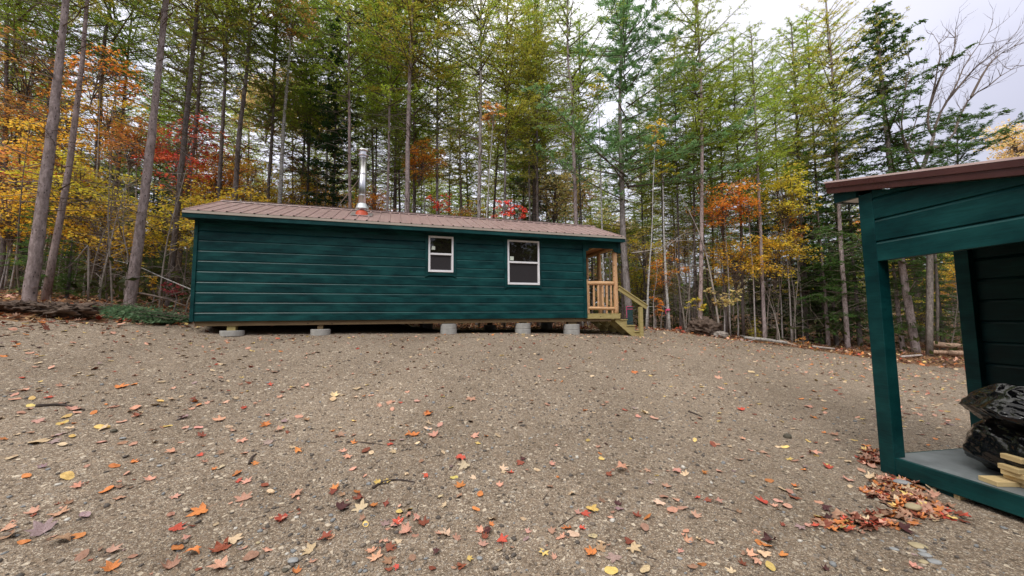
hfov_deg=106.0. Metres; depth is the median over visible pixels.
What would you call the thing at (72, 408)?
maple leaf
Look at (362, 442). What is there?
stick
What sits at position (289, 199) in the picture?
maple tree
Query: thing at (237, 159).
larch tree
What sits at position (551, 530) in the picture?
maple leaf
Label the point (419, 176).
maple tree
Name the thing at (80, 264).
fir tree
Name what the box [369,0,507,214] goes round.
larch tree
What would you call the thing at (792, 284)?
sapling
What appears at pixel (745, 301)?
sapling
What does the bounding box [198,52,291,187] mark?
larch tree
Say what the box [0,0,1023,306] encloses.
sky
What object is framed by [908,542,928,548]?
stone
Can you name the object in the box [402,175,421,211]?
sapling
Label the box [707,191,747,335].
sapling
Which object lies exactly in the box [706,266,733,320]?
sapling
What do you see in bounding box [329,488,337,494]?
maple leaf
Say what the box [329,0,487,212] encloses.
larch tree
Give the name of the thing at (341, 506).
maple leaf
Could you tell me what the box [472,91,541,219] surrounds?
larch tree
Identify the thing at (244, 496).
maple leaf
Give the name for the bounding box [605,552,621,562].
maple leaf
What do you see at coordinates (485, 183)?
larch tree
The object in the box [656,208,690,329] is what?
sapling
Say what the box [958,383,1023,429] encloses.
rubbish bag
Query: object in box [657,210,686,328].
sapling
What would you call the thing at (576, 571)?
gravel stones
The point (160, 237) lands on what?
maple tree
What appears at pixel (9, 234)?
maple tree
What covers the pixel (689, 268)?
sapling
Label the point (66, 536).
maple leaf
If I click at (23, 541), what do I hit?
oval leaf
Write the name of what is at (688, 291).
sapling
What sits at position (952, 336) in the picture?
sapling
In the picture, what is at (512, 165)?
larch tree
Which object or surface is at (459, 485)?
maple leaf
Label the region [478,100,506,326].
birch tree
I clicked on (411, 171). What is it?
larch tree
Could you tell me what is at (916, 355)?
log
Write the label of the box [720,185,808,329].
fir tree
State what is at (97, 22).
larch tree
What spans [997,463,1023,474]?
board
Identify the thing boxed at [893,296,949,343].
maple tree
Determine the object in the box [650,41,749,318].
larch tree
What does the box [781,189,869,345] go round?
fir tree
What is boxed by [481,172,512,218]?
larch tree
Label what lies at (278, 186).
larch tree
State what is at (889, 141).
hemlock tree
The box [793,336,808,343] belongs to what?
maple sapling
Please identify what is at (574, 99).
larch tree
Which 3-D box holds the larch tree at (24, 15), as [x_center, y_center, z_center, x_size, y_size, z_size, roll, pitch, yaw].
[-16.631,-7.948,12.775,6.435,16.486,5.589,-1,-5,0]
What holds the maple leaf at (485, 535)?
on the maple leaf at (481, 543)
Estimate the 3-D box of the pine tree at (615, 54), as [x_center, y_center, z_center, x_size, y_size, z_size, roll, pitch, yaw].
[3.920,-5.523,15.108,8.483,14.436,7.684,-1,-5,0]
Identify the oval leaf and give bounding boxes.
[17,539,33,543]
[21,473,31,477]
[28,438,51,442]
[55,420,68,424]
[60,471,74,479]
[71,532,85,538]
[74,549,88,560]
[79,511,90,516]
[94,424,109,428]
[98,485,113,492]
[108,463,119,467]
[129,405,140,409]
[171,544,183,549]
[242,550,258,560]
[408,554,415,560]
[567,530,579,536]
[604,566,618,574]
[640,523,648,530]
[640,565,649,572]
[667,506,677,512]
[765,561,775,570]
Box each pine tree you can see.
[506,0,762,324]
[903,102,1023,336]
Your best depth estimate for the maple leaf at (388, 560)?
2.33 m
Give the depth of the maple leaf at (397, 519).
2.71 m
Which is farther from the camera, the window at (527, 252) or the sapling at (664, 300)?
the sapling at (664, 300)
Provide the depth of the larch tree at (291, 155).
18.56 m
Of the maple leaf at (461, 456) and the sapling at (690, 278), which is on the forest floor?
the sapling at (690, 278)
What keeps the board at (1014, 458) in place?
on the board
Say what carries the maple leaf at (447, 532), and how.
on the gravel yard
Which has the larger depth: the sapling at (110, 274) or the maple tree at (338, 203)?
the maple tree at (338, 203)
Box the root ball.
[685,316,722,336]
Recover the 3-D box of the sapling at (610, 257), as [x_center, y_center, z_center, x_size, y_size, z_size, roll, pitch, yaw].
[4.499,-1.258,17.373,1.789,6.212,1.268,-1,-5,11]
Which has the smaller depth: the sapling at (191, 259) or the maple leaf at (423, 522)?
the maple leaf at (423, 522)
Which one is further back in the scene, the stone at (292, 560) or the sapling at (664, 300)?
the sapling at (664, 300)
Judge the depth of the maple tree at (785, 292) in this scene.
23.87 m
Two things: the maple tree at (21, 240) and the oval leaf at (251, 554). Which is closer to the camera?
the oval leaf at (251, 554)
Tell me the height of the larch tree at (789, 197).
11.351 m
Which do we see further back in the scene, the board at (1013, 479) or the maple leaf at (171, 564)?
the board at (1013, 479)
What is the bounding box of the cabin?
[182,148,647,336]
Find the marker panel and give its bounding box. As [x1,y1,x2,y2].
[626,306,632,324]
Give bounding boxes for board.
[978,475,1020,486]
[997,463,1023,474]
[1000,453,1023,463]
[1000,469,1023,479]
[1003,474,1023,483]
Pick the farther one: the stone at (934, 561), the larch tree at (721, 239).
the larch tree at (721, 239)
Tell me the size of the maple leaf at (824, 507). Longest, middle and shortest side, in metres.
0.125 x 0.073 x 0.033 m
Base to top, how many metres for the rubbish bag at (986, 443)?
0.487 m
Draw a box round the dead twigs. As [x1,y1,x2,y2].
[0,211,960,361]
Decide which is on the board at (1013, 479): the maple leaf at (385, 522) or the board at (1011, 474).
the board at (1011, 474)
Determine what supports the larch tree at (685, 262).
on the forest floor
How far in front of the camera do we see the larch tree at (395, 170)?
17.36 m
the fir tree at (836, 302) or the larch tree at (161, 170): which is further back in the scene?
the larch tree at (161, 170)
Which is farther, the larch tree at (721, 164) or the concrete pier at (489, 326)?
the larch tree at (721, 164)
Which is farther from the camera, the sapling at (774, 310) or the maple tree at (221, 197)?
the sapling at (774, 310)
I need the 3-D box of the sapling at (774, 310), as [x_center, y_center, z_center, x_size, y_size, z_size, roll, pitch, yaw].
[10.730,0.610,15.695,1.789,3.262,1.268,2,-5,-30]
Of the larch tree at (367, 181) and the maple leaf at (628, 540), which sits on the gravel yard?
the maple leaf at (628, 540)
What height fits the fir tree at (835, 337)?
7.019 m
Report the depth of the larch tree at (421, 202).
31.19 m
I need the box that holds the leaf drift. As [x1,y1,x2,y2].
[809,444,970,534]
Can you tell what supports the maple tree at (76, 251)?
on the forest floor
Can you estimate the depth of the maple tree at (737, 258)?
15.02 m
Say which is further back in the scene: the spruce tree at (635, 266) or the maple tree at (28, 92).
the spruce tree at (635, 266)
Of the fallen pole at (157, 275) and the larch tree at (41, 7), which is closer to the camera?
the fallen pole at (157, 275)
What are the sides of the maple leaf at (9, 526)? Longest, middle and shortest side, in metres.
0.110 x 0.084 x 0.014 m
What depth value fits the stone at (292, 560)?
2.32 m
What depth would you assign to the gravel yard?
3.65 m
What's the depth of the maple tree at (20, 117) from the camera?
12.32 m
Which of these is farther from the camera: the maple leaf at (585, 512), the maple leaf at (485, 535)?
the maple leaf at (585, 512)
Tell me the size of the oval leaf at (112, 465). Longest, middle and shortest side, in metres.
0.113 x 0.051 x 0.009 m
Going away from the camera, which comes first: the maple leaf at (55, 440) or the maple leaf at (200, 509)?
the maple leaf at (200, 509)
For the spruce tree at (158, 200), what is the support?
on the forest floor
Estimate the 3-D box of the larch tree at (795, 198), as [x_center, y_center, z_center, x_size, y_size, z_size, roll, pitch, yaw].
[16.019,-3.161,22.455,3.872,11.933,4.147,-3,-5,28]
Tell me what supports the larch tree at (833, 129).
on the forest floor
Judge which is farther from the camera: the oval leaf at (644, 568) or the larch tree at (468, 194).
the larch tree at (468, 194)
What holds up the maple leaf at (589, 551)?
on the gravel yard
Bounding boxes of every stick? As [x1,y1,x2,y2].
[35,403,85,410]
[248,453,256,464]
[346,441,382,444]
[372,479,414,488]
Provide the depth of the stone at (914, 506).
2.89 m
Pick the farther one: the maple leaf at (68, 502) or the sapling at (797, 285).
the sapling at (797, 285)
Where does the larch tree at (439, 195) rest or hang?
on the forest floor
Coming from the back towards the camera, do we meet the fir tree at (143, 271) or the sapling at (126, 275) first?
the fir tree at (143, 271)
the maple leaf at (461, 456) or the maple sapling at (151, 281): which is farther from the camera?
the maple sapling at (151, 281)
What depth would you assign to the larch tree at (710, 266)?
38.96 m
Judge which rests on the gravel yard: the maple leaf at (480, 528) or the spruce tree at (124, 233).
the maple leaf at (480, 528)
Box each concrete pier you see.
[219,326,244,336]
[310,325,330,335]
[420,323,432,328]
[440,323,456,333]
[484,323,495,329]
[515,322,530,333]
[541,322,552,328]
[563,322,579,334]
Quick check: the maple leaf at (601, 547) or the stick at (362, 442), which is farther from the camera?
the stick at (362, 442)
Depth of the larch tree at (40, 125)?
24.65 m
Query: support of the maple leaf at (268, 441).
on the gravel yard
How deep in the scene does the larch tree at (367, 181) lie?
35.98 m
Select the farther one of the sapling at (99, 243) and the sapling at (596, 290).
the sapling at (596, 290)
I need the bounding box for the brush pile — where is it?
[86,296,190,325]
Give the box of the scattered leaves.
[0,320,966,567]
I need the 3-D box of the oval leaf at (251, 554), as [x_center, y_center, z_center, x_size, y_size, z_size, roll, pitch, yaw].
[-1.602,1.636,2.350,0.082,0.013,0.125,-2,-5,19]
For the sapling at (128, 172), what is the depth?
11.67 m
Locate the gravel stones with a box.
[0,349,1023,575]
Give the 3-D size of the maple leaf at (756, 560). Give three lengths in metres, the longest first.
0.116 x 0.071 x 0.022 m
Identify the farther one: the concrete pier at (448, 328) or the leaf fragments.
the concrete pier at (448, 328)
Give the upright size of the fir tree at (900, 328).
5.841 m
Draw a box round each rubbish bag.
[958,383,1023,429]
[962,419,1023,472]
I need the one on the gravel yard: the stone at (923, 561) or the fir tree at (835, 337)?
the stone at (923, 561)
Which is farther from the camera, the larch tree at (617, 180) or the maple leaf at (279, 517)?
the larch tree at (617, 180)
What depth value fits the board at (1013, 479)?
2.96 m
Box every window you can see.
[424,233,457,277]
[503,238,541,288]
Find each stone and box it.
[287,557,297,563]
[783,433,791,438]
[893,479,911,484]
[904,503,922,510]
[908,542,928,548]
[918,552,932,557]
[918,559,928,563]
[927,558,941,564]
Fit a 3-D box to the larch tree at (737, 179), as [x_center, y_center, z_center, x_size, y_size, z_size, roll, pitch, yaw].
[8.931,-4.190,15.102,4.031,12.588,4.100,-2,-5,20]
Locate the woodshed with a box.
[823,156,1023,517]
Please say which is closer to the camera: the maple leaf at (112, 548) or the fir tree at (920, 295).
the maple leaf at (112, 548)
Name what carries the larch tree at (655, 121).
on the forest floor
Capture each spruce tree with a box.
[6,162,33,288]
[8,234,41,286]
[57,92,143,292]
[98,125,158,287]
[99,179,133,284]
[121,154,181,291]
[139,133,195,279]
[146,151,193,288]
[147,164,191,281]
[296,6,369,207]
[507,94,560,221]
[620,208,650,309]
[733,146,800,333]
[908,256,947,319]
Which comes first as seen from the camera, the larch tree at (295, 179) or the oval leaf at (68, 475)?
the oval leaf at (68, 475)
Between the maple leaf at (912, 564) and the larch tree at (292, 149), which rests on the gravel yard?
the maple leaf at (912, 564)
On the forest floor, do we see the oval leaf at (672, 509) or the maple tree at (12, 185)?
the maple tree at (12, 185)
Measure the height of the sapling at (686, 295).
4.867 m
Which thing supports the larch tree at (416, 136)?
on the forest floor
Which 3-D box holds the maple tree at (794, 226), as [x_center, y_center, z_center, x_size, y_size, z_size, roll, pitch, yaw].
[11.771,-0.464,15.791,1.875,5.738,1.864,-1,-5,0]
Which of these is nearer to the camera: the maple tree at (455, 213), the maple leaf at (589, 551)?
the maple leaf at (589, 551)
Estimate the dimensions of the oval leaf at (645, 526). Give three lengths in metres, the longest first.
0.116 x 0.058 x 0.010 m
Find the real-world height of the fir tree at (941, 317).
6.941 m
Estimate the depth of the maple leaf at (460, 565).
2.29 m
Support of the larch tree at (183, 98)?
on the forest floor
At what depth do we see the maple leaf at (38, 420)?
3.69 m
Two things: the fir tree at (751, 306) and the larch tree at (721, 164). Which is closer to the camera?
the larch tree at (721, 164)
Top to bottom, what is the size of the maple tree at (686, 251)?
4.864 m
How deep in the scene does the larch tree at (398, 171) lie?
20.86 m
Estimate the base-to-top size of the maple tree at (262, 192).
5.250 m
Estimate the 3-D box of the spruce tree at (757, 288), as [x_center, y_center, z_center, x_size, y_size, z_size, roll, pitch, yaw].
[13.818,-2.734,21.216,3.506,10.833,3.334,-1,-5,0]
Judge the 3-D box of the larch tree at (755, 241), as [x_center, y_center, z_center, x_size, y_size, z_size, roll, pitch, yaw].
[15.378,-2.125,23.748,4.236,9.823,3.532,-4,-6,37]
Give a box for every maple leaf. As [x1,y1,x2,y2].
[0,529,17,540]
[1,520,18,530]
[23,505,40,513]
[24,517,57,536]
[31,418,44,422]
[46,505,69,516]
[47,438,60,443]
[50,532,72,540]
[63,498,73,504]
[66,406,80,410]
[70,480,81,487]
[98,559,122,570]
[106,543,122,552]
[115,383,128,387]
[144,475,155,481]
[160,553,181,568]
[166,447,174,451]
[168,521,187,530]
[170,493,181,498]
[185,502,212,516]
[186,545,200,553]
[205,555,227,568]
[207,536,231,553]
[212,415,227,420]
[223,533,243,543]
[233,491,251,501]
[241,477,251,483]
[263,438,272,444]
[274,513,287,521]
[290,488,302,497]
[292,565,301,572]
[301,542,315,554]
[320,530,331,538]
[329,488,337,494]
[329,500,350,510]
[351,498,372,512]
[353,492,365,499]
[364,546,377,552]
[366,549,384,561]
[380,520,389,525]
[381,556,391,563]
[385,541,395,550]
[392,516,403,523]
[398,521,411,535]
[408,430,418,437]
[417,515,428,524]
[427,430,440,436]
[439,528,449,535]
[455,481,464,487]
[456,454,465,459]
[456,560,465,569]
[457,460,469,469]
[475,525,486,532]
[478,539,488,545]
[481,532,488,540]
[496,533,507,544]
[548,527,555,533]
[581,510,590,516]
[585,545,600,554]
[586,502,598,510]
[595,541,606,551]
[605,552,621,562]
[615,461,628,473]
[623,541,640,552]
[625,537,635,543]
[653,498,665,505]
[683,533,694,542]
[690,509,701,517]
[725,566,735,572]
[746,548,758,555]
[749,556,761,564]
[755,496,767,503]
[757,546,771,556]
[761,531,777,540]
[779,550,787,555]
[822,505,832,511]
[907,560,924,568]
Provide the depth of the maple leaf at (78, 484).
2.88 m
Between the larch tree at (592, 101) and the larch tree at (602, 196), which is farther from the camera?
the larch tree at (602, 196)
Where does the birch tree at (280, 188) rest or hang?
on the forest floor
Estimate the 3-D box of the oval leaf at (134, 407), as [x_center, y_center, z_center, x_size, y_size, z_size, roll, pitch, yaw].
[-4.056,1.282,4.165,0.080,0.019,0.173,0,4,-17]
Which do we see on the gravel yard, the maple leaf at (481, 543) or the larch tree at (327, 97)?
the maple leaf at (481, 543)
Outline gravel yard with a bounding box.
[0,318,1023,575]
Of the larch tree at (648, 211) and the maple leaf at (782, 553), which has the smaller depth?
the maple leaf at (782, 553)
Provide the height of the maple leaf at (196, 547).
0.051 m
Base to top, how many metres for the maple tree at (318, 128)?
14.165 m
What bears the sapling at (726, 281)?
on the forest floor
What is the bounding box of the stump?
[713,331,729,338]
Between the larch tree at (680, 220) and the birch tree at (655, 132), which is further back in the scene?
the larch tree at (680, 220)
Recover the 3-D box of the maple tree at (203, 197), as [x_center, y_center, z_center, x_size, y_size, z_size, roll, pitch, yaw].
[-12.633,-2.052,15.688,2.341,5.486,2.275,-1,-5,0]
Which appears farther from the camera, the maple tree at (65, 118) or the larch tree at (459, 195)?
the larch tree at (459, 195)
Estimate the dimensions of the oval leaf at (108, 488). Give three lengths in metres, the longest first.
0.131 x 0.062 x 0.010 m
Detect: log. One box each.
[740,335,787,343]
[812,345,834,349]
[900,354,922,357]
[934,341,962,348]
[934,350,947,354]
[947,350,963,355]
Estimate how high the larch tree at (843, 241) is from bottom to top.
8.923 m
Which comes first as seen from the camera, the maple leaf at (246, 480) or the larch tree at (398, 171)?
the maple leaf at (246, 480)
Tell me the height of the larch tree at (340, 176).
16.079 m
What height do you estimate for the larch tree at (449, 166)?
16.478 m
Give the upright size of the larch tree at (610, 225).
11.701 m
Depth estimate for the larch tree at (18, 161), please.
27.61 m
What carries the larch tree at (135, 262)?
on the forest floor
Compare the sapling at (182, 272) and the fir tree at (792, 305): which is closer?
the sapling at (182, 272)
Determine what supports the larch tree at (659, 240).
on the forest floor
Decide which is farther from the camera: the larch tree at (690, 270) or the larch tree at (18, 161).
the larch tree at (690, 270)
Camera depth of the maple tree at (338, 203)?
17.29 m
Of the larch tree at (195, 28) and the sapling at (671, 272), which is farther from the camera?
the sapling at (671, 272)
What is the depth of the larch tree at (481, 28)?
14.41 m
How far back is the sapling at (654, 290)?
13.42 m
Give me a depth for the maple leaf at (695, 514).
2.79 m
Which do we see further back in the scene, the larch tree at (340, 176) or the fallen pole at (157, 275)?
the larch tree at (340, 176)
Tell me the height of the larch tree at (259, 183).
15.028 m
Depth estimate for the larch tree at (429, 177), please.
23.74 m
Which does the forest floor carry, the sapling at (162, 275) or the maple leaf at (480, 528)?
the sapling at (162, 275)
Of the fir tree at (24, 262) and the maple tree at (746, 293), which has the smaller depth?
the fir tree at (24, 262)
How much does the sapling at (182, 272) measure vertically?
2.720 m
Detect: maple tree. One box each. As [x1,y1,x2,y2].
[0,23,115,286]
[0,86,63,288]
[0,114,118,287]
[0,138,99,288]
[0,146,140,291]
[0,173,100,286]
[0,175,68,291]
[19,88,105,290]
[43,42,149,291]
[46,191,167,296]
[48,222,99,272]
[53,165,108,269]
[60,80,163,290]
[89,110,176,257]
[110,183,205,279]
[131,133,214,253]
[143,110,233,303]
[167,180,269,250]
[173,172,238,204]
[186,150,252,201]
[189,166,253,204]
[210,143,259,175]
[211,152,291,203]
[226,56,306,197]
[240,183,282,202]
[273,193,312,203]
[274,172,311,204]
[290,174,345,206]
[294,89,347,183]
[322,190,356,207]
[347,184,396,210]
[401,137,447,213]
[443,201,490,217]
[518,152,596,223]
[567,177,595,212]
[582,212,630,280]
[594,208,656,317]
[601,251,681,314]
[627,227,671,326]
[639,265,687,297]
[646,251,689,329]
[651,236,692,322]
[667,226,699,320]
[686,177,762,333]
[697,232,783,335]
[729,278,758,312]
[733,191,766,336]
[735,224,826,336]
[741,159,822,342]
[770,280,795,311]
[773,209,824,340]
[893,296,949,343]
[918,253,956,303]
[934,278,958,326]
[970,117,1023,159]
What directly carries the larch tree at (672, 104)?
on the forest floor
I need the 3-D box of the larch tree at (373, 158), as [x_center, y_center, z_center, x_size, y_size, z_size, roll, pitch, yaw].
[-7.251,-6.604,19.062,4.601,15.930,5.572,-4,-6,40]
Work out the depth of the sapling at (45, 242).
11.04 m
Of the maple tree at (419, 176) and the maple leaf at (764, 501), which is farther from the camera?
the maple tree at (419, 176)
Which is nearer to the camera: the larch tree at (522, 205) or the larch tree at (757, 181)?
the larch tree at (757, 181)
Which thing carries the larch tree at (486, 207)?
on the forest floor
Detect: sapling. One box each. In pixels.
[0,100,67,293]
[9,180,87,272]
[11,111,102,264]
[55,239,115,299]
[59,144,151,302]
[62,157,134,295]
[66,137,164,302]
[72,157,159,300]
[76,176,130,295]
[88,177,141,299]
[89,158,165,281]
[92,127,162,299]
[141,275,159,307]
[146,131,192,307]
[149,122,217,307]
[160,282,186,309]
[164,230,192,294]
[175,229,191,311]
[177,193,213,302]
[227,167,286,201]
[313,174,338,205]
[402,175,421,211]
[426,193,451,324]
[462,200,485,217]
[490,199,514,326]
[515,204,527,219]
[528,184,555,325]
[584,201,610,290]
[589,262,609,325]
[598,200,621,313]
[604,203,632,318]
[604,252,633,318]
[637,245,675,327]
[649,296,664,327]
[655,201,687,329]
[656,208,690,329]
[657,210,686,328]
[658,256,683,328]
[669,222,707,327]
[670,254,698,314]
[671,273,703,317]
[672,199,709,323]
[672,228,698,329]
[676,249,697,326]
[677,236,720,315]
[684,298,706,314]
[687,236,734,321]
[703,210,743,330]
[704,287,742,331]
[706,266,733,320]
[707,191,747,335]
[728,235,755,335]
[757,201,798,339]
[758,271,785,339]
[759,274,787,339]
[761,221,791,329]
[773,210,811,342]
[780,221,819,336]
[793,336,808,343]
[938,262,961,342]
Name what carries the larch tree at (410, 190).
on the forest floor
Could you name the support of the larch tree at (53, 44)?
on the forest floor
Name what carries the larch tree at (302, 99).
on the forest floor
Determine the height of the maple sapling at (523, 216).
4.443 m
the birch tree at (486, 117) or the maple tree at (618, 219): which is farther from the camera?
the maple tree at (618, 219)
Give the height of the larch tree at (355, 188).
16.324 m
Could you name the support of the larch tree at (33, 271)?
on the forest floor
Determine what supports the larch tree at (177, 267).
on the forest floor
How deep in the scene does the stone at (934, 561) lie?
2.32 m
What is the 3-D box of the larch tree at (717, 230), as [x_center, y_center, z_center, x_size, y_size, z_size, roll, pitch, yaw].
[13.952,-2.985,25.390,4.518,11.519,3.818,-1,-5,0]
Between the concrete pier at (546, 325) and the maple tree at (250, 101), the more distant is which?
the maple tree at (250, 101)
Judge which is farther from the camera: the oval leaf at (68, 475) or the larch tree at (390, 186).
the larch tree at (390, 186)
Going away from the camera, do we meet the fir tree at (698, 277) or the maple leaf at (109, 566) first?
the maple leaf at (109, 566)
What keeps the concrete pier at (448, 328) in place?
on the gravel yard
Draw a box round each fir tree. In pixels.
[0,196,87,297]
[7,142,104,289]
[38,238,96,298]
[124,247,151,290]
[588,257,609,312]
[672,222,720,316]
[707,281,728,325]
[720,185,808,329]
[744,280,759,325]
[747,315,761,336]
[749,191,840,341]
[759,148,866,339]
[773,209,856,342]
[779,122,924,341]
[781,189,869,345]
[788,184,868,345]
[797,162,924,345]
[827,216,868,341]
[852,264,919,335]
[853,256,958,350]
[854,163,959,341]
[890,255,961,348]
[893,257,956,329]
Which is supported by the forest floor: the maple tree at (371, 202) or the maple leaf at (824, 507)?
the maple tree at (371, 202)
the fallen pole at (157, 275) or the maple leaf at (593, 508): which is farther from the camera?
the fallen pole at (157, 275)
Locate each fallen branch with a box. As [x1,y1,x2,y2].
[138,292,188,305]
[148,289,189,303]
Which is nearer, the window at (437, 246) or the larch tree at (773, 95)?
the window at (437, 246)
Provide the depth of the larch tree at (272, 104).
15.47 m
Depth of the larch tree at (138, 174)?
22.98 m
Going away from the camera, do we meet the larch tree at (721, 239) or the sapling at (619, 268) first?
the sapling at (619, 268)
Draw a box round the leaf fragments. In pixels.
[10,410,917,574]
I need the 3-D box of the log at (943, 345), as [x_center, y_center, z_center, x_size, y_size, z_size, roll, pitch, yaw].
[14.888,1.935,12.971,1.454,0.299,0.196,-1,-5,9]
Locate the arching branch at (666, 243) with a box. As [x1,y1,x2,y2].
[629,230,694,253]
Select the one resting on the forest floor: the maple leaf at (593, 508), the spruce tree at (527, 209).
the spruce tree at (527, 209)
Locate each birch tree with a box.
[259,0,319,203]
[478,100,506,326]
[586,73,609,313]
[643,118,666,328]
[650,160,679,330]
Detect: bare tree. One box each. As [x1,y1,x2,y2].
[869,17,973,354]
[893,1,1023,355]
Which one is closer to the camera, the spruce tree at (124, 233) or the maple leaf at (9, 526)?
the maple leaf at (9, 526)
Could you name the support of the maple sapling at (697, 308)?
on the forest floor
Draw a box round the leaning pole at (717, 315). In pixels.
[678,191,718,322]
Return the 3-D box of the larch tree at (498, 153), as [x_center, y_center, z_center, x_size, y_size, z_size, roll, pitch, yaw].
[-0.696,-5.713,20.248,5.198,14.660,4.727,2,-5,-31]
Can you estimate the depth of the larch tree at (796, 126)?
16.20 m
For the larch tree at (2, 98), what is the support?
on the forest floor
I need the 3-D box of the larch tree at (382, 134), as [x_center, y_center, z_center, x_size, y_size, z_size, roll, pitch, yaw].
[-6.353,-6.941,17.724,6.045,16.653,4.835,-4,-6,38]
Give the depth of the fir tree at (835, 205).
18.08 m
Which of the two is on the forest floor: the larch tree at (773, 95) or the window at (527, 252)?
the larch tree at (773, 95)
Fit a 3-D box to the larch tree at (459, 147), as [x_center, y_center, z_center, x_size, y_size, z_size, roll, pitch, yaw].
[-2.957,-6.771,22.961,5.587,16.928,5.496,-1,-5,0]
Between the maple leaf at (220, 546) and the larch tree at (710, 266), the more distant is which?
the larch tree at (710, 266)
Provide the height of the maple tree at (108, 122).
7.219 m
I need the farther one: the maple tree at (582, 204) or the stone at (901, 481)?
the maple tree at (582, 204)
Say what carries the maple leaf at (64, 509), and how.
on the gravel yard
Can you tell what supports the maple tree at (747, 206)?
on the forest floor
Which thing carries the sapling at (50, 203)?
on the forest floor
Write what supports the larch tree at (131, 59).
on the forest floor
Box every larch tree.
[0,0,110,243]
[0,0,122,289]
[0,0,142,290]
[0,0,173,300]
[0,0,173,301]
[0,12,70,147]
[0,51,96,287]
[0,52,96,286]
[0,71,84,288]
[11,0,209,292]
[31,0,267,305]
[32,0,216,289]
[37,113,153,292]
[38,24,171,293]
[68,0,284,307]
[93,0,241,253]
[103,95,198,294]
[105,69,207,287]
[113,0,300,299]
[124,73,205,293]
[143,42,254,260]
[145,0,310,242]
[157,0,325,209]
[183,0,352,202]
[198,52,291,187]
[202,97,275,194]
[226,173,272,199]
[227,60,331,187]
[229,10,370,204]
[243,0,391,204]
[246,1,358,205]
[254,0,362,204]
[257,0,435,209]
[259,168,291,201]
[265,81,342,185]
[283,162,313,200]
[310,85,386,207]
[314,16,432,211]
[315,44,410,194]
[316,0,470,210]
[321,145,367,203]
[323,0,425,207]
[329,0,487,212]
[333,0,469,211]
[339,140,386,207]
[342,3,475,212]
[355,61,435,210]
[357,73,430,210]
[367,138,425,210]
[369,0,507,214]
[374,90,444,211]
[378,173,442,210]
[384,75,453,212]
[389,156,458,214]
[392,137,465,213]
[401,0,544,324]
[416,79,493,215]
[417,164,463,214]
[420,42,500,215]
[433,95,496,214]
[440,181,463,211]
[443,68,532,218]
[443,170,475,216]
[447,183,475,216]
[453,0,566,325]
[454,122,508,218]
[463,0,590,324]
[469,187,502,216]
[470,0,598,322]
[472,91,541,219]
[481,70,561,217]
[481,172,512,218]
[483,151,524,219]
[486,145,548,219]
[494,10,593,326]
[500,0,634,326]
[506,174,531,220]
[509,58,593,221]
[531,9,637,323]
[538,92,606,221]
[544,191,588,260]
[549,134,606,277]
[572,160,619,295]
[583,117,664,318]
[583,154,627,295]
[592,189,619,313]
[595,187,629,297]
[595,213,633,296]
[600,84,675,321]
[607,117,685,325]
[612,53,695,327]
[614,32,743,329]
[615,162,676,304]
[618,170,665,320]
[626,200,659,317]
[628,211,660,286]
[638,0,763,318]
[639,168,708,299]
[645,203,673,314]
[649,129,732,304]
[649,175,689,319]
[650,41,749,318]
[659,86,775,319]
[667,192,708,302]
[669,60,776,334]
[673,157,734,316]
[676,205,692,311]
[680,252,696,301]
[686,34,804,337]
[696,163,745,327]
[698,235,718,307]
[699,175,740,304]
[703,21,827,338]
[705,130,798,334]
[716,230,739,319]
[717,164,775,326]
[726,50,823,336]
[734,13,875,342]
[736,179,782,309]
[742,8,883,344]
[758,0,925,347]
[762,135,829,304]
[765,135,822,330]
[821,194,863,308]
[824,203,860,337]
[937,253,959,331]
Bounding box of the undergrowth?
[0,253,962,359]
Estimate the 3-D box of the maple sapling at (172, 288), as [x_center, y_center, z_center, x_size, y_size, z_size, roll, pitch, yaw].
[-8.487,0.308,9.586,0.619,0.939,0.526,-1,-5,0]
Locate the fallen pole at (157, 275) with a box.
[114,260,190,289]
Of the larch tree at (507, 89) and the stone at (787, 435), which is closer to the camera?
the stone at (787, 435)
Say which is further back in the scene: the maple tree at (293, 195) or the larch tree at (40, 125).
the larch tree at (40, 125)
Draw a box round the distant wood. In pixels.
[10,221,958,314]
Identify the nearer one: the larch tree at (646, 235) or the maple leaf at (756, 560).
the maple leaf at (756, 560)
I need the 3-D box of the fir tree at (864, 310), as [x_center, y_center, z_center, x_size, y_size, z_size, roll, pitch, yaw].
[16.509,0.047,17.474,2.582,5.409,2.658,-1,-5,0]
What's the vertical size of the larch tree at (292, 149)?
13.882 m
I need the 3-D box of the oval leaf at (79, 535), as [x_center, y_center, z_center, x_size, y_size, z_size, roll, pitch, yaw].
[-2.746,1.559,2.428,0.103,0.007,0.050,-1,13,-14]
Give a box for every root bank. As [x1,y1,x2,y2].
[0,298,43,312]
[8,295,104,318]
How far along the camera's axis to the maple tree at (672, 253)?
23.66 m
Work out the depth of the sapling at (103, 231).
11.30 m
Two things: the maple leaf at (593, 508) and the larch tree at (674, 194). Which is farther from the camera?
the larch tree at (674, 194)
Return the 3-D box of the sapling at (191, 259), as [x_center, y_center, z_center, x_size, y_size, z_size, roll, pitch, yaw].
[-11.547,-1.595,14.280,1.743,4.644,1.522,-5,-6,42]
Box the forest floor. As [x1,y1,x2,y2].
[0,290,964,367]
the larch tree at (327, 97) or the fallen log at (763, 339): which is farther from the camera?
the larch tree at (327, 97)
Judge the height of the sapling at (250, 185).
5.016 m
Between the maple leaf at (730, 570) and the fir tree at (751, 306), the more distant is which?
the fir tree at (751, 306)
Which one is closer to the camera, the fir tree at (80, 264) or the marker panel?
the marker panel
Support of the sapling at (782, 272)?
on the forest floor
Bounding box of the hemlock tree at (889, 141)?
[779,1,1023,352]

